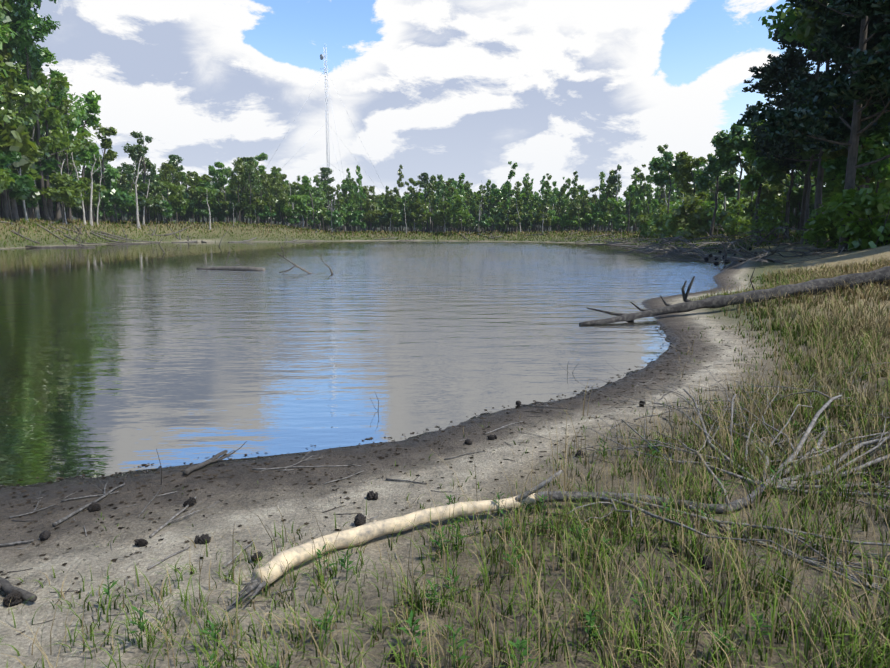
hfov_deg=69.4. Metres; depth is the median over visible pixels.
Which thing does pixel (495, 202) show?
tree
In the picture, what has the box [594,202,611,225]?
tree
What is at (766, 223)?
shrub
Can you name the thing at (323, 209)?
tree
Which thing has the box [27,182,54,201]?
tree
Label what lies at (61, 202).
snag
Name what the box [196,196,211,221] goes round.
tree
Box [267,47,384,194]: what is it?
radio tower
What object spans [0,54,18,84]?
tree
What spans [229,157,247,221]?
tree
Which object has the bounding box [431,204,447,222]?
tree
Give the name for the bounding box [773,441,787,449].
pine cone
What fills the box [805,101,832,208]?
bank tree
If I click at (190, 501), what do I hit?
pine cone
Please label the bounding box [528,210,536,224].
tree
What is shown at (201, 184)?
tree
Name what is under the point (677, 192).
tree
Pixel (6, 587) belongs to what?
sticks on shore
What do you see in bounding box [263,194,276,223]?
tree
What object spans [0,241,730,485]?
pond water
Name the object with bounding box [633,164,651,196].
tree
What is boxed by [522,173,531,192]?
tree
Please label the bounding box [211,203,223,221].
tree
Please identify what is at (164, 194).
tree
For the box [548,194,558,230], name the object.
tree
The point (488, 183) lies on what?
tree
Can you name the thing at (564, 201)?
tree
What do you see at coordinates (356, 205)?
tree
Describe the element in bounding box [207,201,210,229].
snag
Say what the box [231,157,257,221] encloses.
tree
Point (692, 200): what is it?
shrub
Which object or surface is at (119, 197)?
tree
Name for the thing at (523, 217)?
tree
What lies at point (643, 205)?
tree
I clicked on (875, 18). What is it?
pine tree
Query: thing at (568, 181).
tree
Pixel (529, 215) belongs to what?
tree
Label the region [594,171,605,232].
tree
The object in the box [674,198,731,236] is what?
shrub
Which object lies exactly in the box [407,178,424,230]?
half dead tree
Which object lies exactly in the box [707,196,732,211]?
tree
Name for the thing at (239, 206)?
tree
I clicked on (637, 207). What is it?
tree
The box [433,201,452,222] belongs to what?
tree
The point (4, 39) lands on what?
tree
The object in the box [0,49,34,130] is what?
tree
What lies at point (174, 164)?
tree
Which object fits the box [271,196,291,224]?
tree
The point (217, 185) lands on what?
tree
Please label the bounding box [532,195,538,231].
half dead tree
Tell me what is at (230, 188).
tree
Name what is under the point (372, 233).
dry bank grass
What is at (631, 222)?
tree
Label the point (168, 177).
tree
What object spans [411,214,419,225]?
tree
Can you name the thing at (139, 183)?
tree
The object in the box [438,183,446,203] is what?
tree
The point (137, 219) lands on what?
snag
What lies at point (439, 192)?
tree
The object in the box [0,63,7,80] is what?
tree
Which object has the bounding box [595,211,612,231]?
tree
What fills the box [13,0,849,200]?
sky
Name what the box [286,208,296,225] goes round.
tree
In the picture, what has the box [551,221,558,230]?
tree
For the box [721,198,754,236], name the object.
shrub
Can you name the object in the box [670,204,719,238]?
shrub
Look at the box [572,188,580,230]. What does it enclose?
tree
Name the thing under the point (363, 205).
tree
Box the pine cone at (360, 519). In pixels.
[354,513,365,526]
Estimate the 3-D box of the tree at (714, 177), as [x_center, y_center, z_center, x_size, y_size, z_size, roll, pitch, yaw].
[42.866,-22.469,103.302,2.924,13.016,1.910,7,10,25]
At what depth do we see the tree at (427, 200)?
174.95 m
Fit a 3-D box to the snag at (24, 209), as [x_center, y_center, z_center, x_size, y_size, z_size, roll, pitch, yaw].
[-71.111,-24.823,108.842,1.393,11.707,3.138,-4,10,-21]
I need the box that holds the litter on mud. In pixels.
[0,326,803,634]
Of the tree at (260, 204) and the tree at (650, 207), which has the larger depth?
the tree at (260, 204)
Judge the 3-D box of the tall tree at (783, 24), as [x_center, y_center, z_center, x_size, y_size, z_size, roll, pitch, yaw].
[32.855,-20.020,52.218,12.366,25.092,12.939,2,9,7]
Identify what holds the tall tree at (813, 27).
on the ground at (252, 493)
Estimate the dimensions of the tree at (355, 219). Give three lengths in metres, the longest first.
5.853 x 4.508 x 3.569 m
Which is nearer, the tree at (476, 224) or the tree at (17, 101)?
the tree at (17, 101)
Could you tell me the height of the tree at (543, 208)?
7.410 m
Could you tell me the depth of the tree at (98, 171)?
136.98 m
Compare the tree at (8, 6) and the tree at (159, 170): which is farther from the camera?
the tree at (159, 170)
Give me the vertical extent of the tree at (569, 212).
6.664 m
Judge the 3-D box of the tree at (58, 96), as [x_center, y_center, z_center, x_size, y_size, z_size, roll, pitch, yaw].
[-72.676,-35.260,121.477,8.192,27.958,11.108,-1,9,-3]
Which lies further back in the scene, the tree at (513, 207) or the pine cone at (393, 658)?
the tree at (513, 207)
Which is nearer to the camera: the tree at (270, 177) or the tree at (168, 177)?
the tree at (168, 177)
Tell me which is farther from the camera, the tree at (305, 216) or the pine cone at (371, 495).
the tree at (305, 216)
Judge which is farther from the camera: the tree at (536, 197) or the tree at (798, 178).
the tree at (536, 197)
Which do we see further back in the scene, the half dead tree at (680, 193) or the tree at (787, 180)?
the half dead tree at (680, 193)
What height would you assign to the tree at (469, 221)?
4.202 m
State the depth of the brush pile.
49.44 m
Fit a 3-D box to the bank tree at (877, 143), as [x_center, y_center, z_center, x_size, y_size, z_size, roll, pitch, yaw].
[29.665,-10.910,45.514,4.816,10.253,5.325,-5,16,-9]
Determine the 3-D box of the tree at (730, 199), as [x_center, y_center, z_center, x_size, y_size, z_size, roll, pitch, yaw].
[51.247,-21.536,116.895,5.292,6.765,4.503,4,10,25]
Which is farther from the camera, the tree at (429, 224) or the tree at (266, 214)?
the tree at (429, 224)
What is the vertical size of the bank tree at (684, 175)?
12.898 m
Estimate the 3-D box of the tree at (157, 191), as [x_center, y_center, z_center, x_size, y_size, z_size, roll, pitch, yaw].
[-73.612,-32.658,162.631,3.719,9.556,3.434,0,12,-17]
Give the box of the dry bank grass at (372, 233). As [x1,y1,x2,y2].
[0,217,800,247]
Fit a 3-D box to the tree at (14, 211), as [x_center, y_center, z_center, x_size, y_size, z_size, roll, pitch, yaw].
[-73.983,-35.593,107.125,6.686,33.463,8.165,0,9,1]
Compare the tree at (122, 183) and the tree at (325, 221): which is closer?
the tree at (122, 183)
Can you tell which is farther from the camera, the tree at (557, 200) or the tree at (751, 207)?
the tree at (557, 200)
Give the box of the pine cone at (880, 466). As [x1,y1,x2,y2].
[869,463,881,470]
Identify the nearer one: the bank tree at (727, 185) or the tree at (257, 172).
the bank tree at (727, 185)
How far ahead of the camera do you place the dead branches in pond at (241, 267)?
37.45 m
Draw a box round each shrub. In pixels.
[633,203,670,235]
[638,223,647,235]
[642,206,671,239]
[642,219,654,236]
[647,199,681,234]
[656,201,697,238]
[668,191,729,239]
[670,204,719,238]
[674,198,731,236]
[699,208,731,233]
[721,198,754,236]
[739,193,809,243]
[801,192,889,248]
[825,182,889,250]
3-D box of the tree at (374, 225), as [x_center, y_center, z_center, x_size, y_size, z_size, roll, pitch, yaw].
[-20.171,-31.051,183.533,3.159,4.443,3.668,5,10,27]
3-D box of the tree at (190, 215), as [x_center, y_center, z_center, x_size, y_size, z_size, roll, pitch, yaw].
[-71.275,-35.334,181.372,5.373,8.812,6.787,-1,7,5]
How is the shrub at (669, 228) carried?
on the ground at (252, 493)
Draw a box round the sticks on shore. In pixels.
[0,362,675,606]
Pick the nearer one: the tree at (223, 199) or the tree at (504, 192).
the tree at (504, 192)
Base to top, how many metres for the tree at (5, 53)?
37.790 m
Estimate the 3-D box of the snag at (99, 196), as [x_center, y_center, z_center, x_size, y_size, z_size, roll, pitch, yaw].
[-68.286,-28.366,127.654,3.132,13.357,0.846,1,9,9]
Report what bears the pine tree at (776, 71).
on the ground at (252, 493)
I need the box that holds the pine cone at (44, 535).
[39,530,50,540]
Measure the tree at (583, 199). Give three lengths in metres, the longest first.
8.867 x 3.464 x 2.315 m
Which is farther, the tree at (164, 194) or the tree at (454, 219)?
the tree at (454, 219)
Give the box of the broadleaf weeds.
[102,385,889,667]
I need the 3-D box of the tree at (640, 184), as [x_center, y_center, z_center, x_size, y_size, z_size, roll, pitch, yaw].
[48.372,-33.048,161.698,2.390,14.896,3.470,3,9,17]
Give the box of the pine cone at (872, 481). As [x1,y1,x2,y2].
[868,476,879,482]
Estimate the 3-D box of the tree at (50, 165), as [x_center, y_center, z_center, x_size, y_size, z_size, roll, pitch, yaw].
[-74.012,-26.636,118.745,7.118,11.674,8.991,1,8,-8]
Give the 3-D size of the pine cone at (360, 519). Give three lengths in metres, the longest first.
0.100 x 0.096 x 0.091 m
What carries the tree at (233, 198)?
on the ground at (252, 493)
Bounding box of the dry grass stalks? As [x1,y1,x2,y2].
[0,255,889,667]
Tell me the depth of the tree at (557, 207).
168.17 m
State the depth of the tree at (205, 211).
158.39 m
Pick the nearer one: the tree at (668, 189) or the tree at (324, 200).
the tree at (668, 189)
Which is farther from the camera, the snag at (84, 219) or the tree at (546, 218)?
the tree at (546, 218)
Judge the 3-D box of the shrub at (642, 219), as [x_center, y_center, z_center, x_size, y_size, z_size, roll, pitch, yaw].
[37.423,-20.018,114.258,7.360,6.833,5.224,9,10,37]
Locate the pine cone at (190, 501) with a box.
[183,497,196,506]
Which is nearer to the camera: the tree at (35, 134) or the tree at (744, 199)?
the tree at (744, 199)
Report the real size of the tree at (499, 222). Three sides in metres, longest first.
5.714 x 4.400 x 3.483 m
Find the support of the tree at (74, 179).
on the ground at (252, 493)
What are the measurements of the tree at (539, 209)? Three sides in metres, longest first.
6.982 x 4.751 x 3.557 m
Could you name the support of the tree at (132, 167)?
on the ground at (252, 493)
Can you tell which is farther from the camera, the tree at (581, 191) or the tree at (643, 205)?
the tree at (581, 191)
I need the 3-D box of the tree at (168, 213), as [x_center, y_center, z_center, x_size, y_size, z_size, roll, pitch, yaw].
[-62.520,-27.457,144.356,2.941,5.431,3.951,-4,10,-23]
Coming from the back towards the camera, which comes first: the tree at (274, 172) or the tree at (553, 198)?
the tree at (274, 172)
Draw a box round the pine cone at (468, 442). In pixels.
[464,439,471,444]
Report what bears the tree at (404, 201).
on the ground at (252, 493)
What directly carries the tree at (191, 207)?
on the ground at (252, 493)
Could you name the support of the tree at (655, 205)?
on the ground at (252, 493)
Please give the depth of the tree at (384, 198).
189.04 m
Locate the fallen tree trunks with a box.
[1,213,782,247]
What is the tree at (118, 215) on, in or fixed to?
on the ground at (252, 493)
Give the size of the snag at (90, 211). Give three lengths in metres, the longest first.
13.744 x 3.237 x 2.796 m
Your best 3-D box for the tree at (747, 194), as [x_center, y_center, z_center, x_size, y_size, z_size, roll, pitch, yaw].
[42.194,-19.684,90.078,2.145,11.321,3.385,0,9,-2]
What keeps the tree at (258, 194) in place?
on the ground at (252, 493)
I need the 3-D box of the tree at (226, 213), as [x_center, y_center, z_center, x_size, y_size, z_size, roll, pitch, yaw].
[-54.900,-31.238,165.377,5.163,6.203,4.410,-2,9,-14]
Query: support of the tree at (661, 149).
on the ground at (252, 493)
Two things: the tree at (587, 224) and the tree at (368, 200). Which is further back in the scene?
the tree at (368, 200)
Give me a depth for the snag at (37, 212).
116.14 m
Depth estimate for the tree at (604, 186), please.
159.86 m
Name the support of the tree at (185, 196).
on the ground at (252, 493)
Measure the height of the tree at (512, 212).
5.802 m
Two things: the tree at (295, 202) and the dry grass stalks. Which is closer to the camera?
the dry grass stalks
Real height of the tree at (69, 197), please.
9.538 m
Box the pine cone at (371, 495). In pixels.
[366,490,377,499]
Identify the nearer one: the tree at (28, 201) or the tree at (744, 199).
the tree at (744, 199)
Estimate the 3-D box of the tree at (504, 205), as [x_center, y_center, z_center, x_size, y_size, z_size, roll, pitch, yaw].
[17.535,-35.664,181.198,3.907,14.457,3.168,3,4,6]
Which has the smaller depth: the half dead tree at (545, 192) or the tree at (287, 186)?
the half dead tree at (545, 192)
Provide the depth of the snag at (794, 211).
76.74 m
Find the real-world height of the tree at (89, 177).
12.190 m
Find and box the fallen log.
[579,266,889,324]
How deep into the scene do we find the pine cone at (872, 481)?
4.90 m
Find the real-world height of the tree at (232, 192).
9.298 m
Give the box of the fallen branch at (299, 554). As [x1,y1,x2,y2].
[224,356,889,609]
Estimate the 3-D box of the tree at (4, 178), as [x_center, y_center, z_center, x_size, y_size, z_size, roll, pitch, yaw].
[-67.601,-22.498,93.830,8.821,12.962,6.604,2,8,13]
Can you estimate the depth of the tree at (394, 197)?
162.98 m
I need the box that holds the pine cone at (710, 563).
[699,554,715,569]
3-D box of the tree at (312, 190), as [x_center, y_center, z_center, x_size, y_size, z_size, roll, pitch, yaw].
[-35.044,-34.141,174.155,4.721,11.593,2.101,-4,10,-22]
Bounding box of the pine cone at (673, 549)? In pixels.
[670,544,685,557]
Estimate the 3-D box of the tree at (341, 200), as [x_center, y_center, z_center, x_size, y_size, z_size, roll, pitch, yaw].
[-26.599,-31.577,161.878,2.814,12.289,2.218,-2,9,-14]
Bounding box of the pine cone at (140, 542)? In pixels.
[135,538,147,546]
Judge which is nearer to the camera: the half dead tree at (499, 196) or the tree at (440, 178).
the half dead tree at (499, 196)
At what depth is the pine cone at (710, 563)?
3.79 m
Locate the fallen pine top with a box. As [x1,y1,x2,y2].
[708,251,768,262]
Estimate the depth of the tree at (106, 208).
132.22 m
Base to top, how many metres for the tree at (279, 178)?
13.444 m
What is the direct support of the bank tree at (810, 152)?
on the ground at (252, 493)
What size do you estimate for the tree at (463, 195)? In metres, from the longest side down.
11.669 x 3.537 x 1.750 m
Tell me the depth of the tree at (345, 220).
167.25 m
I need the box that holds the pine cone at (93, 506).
[88,502,100,511]
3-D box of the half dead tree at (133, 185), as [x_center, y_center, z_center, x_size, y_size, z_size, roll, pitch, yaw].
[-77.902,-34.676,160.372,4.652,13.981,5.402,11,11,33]
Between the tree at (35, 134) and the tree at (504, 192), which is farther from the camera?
the tree at (504, 192)
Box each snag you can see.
[17,168,28,221]
[32,125,43,220]
[53,159,66,224]
[69,139,85,224]
[89,155,98,225]
[96,157,102,224]
[133,156,141,228]
[142,182,149,224]
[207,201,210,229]
[723,173,729,210]
[791,176,797,232]
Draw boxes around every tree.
[0,0,11,30]
[0,0,12,11]
[0,0,13,62]
[0,0,55,215]
[0,18,19,49]
[0,23,54,220]
[0,27,19,220]
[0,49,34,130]
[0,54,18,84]
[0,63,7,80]
[0,78,40,217]
[0,84,4,100]
[0,85,20,124]
[0,151,37,220]
[0,164,23,206]
[0,167,14,193]
[2,4,60,220]
[2,40,23,218]
[10,109,56,152]
[11,165,41,180]
[16,43,57,218]
[16,88,36,218]
[18,162,45,208]
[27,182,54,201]
[29,68,96,220]
[29,87,72,209]
[31,144,50,217]
[33,158,64,207]
[38,67,88,219]
[40,106,72,168]
[40,172,87,223]
[44,101,81,220]
[53,121,69,219]
[62,152,81,218]
[66,176,83,219]
[66,206,81,214]
[68,90,100,220]
[71,209,87,218]
[78,177,106,220]
[82,173,97,221]
[85,162,120,221]
[86,169,135,223]
[89,123,117,222]
[92,152,101,183]
[93,155,107,221]
[94,196,114,220]
[101,202,115,218]
[113,203,121,218]
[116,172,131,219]
[116,175,127,189]
[117,166,133,221]
[118,192,140,221]
[121,156,144,221]
[122,131,155,222]
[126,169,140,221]
[127,207,139,220]
[131,178,148,193]
[133,170,155,222]
[138,183,166,222]
[148,186,161,219]
[151,162,164,195]
[153,179,161,220]
[153,195,167,217]
[159,164,183,222]
[160,161,178,181]
[160,162,175,220]
[160,181,187,220]
[160,200,172,222]
[162,191,182,221]
[165,154,183,221]
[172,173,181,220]
[177,171,193,222]
[178,192,188,221]
[178,211,188,221]
[183,171,193,199]
[185,199,199,214]
[185,210,197,223]
[186,174,212,222]
[188,171,200,221]
[188,179,206,222]
[195,186,221,222]
[195,201,218,221]
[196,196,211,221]
[201,191,230,222]
[204,165,226,222]
[208,162,231,217]
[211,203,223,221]
[221,195,228,222]
[222,209,235,222]
[224,186,237,200]
[226,161,247,222]
[227,193,241,220]
[228,188,239,203]
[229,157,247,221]
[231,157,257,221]
[232,192,253,221]
[239,157,263,223]
[243,204,256,222]
[244,152,267,223]
[244,187,266,215]
[252,169,271,222]
[252,193,264,221]
[258,205,276,223]
[259,174,269,222]
[260,174,282,195]
[261,179,276,224]
[262,204,274,212]
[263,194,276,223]
[270,178,289,203]
[270,181,289,223]
[271,166,281,223]
[271,170,291,217]
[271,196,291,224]
[272,174,286,225]
[275,199,286,219]
[277,199,290,225]
[285,186,301,225]
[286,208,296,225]
[288,181,300,203]
[288,194,312,226]
[289,214,298,223]
[291,213,309,219]
[297,185,305,226]
[301,176,316,229]
[301,195,322,228]
[303,184,311,226]
[307,213,319,228]
[308,186,323,228]
[312,175,327,230]
[317,205,327,230]
[318,167,334,228]
[318,180,327,227]
[321,215,330,229]
[325,210,342,229]
[326,185,335,211]
[334,184,343,230]
[335,210,347,224]
[337,203,351,231]
[341,179,353,230]
[341,188,348,230]
[342,205,353,224]
[345,168,354,231]
[349,178,358,230]
[349,210,365,232]
[352,193,359,227]
[353,165,365,230]
[358,186,370,209]
[359,203,379,230]
[360,186,368,231]
[363,201,381,229]
[366,186,381,230]
[368,223,377,231]
[376,195,399,211]
[378,200,384,230]
[379,211,392,226]
[382,204,401,230]
[385,189,392,231]
[385,190,398,226]
[386,208,400,223]
[392,197,406,230]
[393,165,404,229]
[395,215,408,227]
[400,196,405,227]
[402,200,414,218]
[404,211,413,228]
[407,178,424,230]
[409,201,431,232]
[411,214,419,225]
[412,181,428,231]
[417,172,431,231]
[419,193,428,231]
[424,181,435,230]
[425,213,436,229]
[428,175,436,232]
[431,174,444,230]
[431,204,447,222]
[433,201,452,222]
[434,181,442,231]
[434,213,444,230]
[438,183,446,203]
[441,180,451,200]
[444,190,464,230]
[445,180,454,229]
[450,194,469,233]
[450,213,457,226]
[452,180,457,230]
[453,216,465,226]
[457,188,469,231]
[458,173,464,231]
[462,182,471,230]
[465,183,476,231]
[465,217,474,230]
[466,196,483,220]
[470,197,494,230]
[470,204,477,230]
[473,216,483,230]
[475,189,487,231]
[475,214,493,231]
[483,189,499,232]
[485,179,490,230]
[485,185,496,230]
[486,207,503,232]
[487,194,504,226]
[493,212,506,230]
[497,193,502,230]
[500,161,517,232]
[500,183,513,230]
[503,204,528,231]
[504,209,520,230]
[505,190,510,230]
[508,214,517,228]
[515,181,523,231]
[520,193,536,231]
[520,205,532,219]
[520,215,532,230]
[521,218,531,230]
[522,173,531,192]
[523,181,533,231]
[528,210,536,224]
[531,175,545,230]
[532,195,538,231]
[534,203,550,230]
[537,206,552,229]
[539,212,551,225]
[541,188,550,232]
[542,173,552,231]
[544,210,558,231]
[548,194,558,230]
[549,181,557,232]
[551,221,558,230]
[554,187,565,229]
[558,214,571,226]
[560,178,570,214]
[560,191,572,230]
[567,204,583,221]
[569,190,576,213]
[569,215,584,229]
[570,171,580,228]
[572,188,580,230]
[576,203,601,224]
[578,185,584,230]
[579,194,592,230]
[579,210,594,228]
[589,186,598,230]
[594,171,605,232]
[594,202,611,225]
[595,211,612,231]
[600,169,615,232]
[600,178,611,231]
[603,186,612,230]
[606,198,625,231]
[608,164,621,231]
[611,208,627,224]
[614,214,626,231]
[623,168,639,214]
[623,185,634,231]
[624,215,634,227]
[629,205,645,229]
[632,193,643,230]
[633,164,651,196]
[633,181,642,203]
[639,201,653,214]
[643,157,654,211]
[643,167,655,196]
[646,203,652,216]
[649,151,678,235]
[651,193,668,205]
[652,199,659,213]
[653,171,660,198]
[655,144,668,198]
[659,174,671,198]
[660,198,681,212]
[666,183,675,198]
[667,176,676,199]
[670,151,710,209]
[674,177,683,200]
[676,185,684,199]
[692,147,741,234]
[707,153,721,192]
[707,189,719,207]
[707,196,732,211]
[710,123,749,237]
[723,168,736,206]
[725,197,735,218]
[729,197,751,215]
[736,0,889,252]
[739,119,772,237]
[740,158,751,208]
[741,191,762,215]
[742,16,876,244]
[744,162,759,222]
[746,196,760,213]
[749,15,834,235]
[751,124,819,239]
[753,178,785,214]
[758,2,864,190]
[777,174,790,217]
[780,0,886,237]
[782,185,814,227]
[784,100,819,243]
[786,170,804,232]
[790,205,799,228]
[795,182,815,228]
[800,176,829,208]
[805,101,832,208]
[807,159,888,204]
[814,134,881,195]
[815,91,875,244]
[821,104,889,238]
[869,161,889,194]
[871,16,889,130]
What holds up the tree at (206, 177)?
on the ground at (252, 493)
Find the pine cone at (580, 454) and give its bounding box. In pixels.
[575,450,584,457]
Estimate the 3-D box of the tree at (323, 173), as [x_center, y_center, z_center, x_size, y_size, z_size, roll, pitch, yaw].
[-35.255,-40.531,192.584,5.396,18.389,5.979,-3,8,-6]
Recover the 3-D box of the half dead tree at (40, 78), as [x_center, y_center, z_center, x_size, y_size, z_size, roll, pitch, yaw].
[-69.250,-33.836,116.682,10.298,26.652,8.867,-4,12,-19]
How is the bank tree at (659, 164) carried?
on the ground at (252, 493)
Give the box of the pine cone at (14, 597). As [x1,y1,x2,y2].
[3,589,22,607]
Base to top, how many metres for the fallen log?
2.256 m
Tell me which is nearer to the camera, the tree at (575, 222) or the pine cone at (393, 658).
the pine cone at (393, 658)
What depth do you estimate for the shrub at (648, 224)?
112.54 m
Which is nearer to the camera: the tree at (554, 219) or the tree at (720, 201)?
the tree at (720, 201)
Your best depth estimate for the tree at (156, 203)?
139.87 m
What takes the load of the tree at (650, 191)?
on the ground at (252, 493)
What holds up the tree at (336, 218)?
on the ground at (252, 493)
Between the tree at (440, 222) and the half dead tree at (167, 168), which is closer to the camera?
the half dead tree at (167, 168)
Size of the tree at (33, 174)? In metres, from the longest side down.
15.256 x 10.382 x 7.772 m
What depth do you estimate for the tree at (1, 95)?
99.37 m
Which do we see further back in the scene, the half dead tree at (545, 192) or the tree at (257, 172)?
the tree at (257, 172)
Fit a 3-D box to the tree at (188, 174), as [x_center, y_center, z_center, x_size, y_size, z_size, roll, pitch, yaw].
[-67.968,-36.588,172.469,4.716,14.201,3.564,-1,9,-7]
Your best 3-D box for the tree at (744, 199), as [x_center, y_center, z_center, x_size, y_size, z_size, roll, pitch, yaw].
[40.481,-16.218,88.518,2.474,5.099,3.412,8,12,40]
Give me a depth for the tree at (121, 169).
178.81 m
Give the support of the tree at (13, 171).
on the ground at (252, 493)
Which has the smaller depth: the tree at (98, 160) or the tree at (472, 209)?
the tree at (98, 160)
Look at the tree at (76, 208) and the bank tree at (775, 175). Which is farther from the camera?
the tree at (76, 208)
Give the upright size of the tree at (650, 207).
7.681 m
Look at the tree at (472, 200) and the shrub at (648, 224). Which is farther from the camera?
the tree at (472, 200)
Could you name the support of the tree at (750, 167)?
on the ground at (252, 493)
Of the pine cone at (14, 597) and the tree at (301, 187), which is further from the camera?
the tree at (301, 187)
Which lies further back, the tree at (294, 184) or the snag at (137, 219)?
the tree at (294, 184)
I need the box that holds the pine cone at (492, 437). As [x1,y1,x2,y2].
[488,434,496,439]
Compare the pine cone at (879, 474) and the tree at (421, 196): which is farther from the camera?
the tree at (421, 196)
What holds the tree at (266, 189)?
on the ground at (252, 493)
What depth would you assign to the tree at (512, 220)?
151.06 m
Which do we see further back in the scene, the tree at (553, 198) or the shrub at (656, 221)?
the tree at (553, 198)
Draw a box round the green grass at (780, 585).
[0,261,889,667]
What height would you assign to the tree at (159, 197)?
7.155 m
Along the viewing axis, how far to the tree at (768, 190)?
78.32 m
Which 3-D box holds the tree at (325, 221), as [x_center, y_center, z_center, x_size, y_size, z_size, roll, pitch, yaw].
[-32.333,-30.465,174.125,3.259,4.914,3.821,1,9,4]
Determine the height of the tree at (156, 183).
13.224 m
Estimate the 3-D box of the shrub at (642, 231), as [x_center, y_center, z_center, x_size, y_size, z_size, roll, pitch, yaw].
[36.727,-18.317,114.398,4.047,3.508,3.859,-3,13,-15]
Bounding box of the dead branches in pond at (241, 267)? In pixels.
[159,233,333,273]
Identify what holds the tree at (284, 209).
on the ground at (252, 493)
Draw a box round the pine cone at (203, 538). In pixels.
[194,534,210,543]
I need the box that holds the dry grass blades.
[1,256,889,667]
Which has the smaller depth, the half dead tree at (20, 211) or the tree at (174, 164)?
the half dead tree at (20, 211)
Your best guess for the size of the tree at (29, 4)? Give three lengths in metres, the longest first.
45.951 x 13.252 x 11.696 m
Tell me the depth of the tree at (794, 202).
76.13 m
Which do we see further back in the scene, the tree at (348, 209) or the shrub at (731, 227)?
the tree at (348, 209)
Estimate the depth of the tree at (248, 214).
149.89 m
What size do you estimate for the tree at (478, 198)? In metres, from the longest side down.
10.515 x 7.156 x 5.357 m
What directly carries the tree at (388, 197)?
on the ground at (252, 493)
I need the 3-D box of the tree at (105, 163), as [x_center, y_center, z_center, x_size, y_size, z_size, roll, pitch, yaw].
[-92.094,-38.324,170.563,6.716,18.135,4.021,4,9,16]
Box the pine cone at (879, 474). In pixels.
[872,470,883,477]
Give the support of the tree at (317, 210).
on the ground at (252, 493)
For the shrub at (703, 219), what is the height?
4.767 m
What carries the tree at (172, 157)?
on the ground at (252, 493)
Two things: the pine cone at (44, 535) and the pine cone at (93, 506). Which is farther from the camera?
the pine cone at (93, 506)
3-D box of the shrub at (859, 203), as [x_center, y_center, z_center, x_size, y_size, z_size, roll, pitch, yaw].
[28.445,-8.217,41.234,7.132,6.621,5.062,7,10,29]
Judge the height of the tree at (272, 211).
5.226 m
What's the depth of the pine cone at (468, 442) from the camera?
6.71 m
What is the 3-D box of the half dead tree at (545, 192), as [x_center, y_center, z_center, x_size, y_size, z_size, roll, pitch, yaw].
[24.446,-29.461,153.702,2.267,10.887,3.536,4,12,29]
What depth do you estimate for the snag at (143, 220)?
139.52 m
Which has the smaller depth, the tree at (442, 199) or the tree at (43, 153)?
the tree at (43, 153)
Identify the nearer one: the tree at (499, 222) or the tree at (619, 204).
the tree at (619, 204)
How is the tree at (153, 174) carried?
on the ground at (252, 493)
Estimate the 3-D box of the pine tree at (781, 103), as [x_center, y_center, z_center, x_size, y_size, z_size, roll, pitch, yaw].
[37.689,-22.549,63.512,14.116,25.770,14.085,6,14,31]
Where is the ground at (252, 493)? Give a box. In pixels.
[0,215,889,667]
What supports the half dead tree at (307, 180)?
on the ground at (252, 493)
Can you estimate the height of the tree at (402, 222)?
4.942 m
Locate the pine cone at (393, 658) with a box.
[390,651,402,661]
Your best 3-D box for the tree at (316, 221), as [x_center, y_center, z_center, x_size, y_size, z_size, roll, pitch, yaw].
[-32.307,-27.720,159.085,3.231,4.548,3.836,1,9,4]
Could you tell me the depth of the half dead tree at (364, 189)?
177.44 m
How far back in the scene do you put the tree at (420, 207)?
166.62 m
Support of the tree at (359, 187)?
on the ground at (252, 493)
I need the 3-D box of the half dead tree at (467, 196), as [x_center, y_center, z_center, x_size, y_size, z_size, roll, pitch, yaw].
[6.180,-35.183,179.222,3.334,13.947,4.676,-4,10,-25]
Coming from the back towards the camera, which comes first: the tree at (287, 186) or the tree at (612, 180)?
the tree at (287, 186)
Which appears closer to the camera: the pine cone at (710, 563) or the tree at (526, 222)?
the pine cone at (710, 563)
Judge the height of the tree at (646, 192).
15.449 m
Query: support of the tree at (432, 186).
on the ground at (252, 493)
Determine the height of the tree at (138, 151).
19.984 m
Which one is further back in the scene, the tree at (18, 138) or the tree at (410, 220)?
the tree at (410, 220)
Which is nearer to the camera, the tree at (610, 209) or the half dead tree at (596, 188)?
the tree at (610, 209)
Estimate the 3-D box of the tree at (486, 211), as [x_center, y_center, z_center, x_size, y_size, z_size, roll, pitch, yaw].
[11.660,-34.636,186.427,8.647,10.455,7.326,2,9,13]
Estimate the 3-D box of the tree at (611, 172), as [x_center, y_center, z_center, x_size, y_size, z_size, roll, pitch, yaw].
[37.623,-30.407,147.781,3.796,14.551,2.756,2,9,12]
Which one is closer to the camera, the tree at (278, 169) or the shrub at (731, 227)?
the shrub at (731, 227)
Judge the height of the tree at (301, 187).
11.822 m
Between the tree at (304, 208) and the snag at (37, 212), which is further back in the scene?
the tree at (304, 208)
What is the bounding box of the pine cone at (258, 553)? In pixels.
[251,551,262,562]
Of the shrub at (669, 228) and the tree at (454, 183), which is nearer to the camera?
the shrub at (669, 228)
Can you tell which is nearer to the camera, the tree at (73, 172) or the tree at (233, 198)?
the tree at (73, 172)
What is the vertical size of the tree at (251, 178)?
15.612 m
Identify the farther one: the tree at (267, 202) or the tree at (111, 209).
the tree at (267, 202)
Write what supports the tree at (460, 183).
on the ground at (252, 493)
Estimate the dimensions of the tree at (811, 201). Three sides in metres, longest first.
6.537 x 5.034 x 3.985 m
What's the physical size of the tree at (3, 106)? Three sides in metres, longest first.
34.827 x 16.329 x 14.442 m
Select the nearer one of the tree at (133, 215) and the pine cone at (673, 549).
the pine cone at (673, 549)
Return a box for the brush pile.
[543,214,889,269]

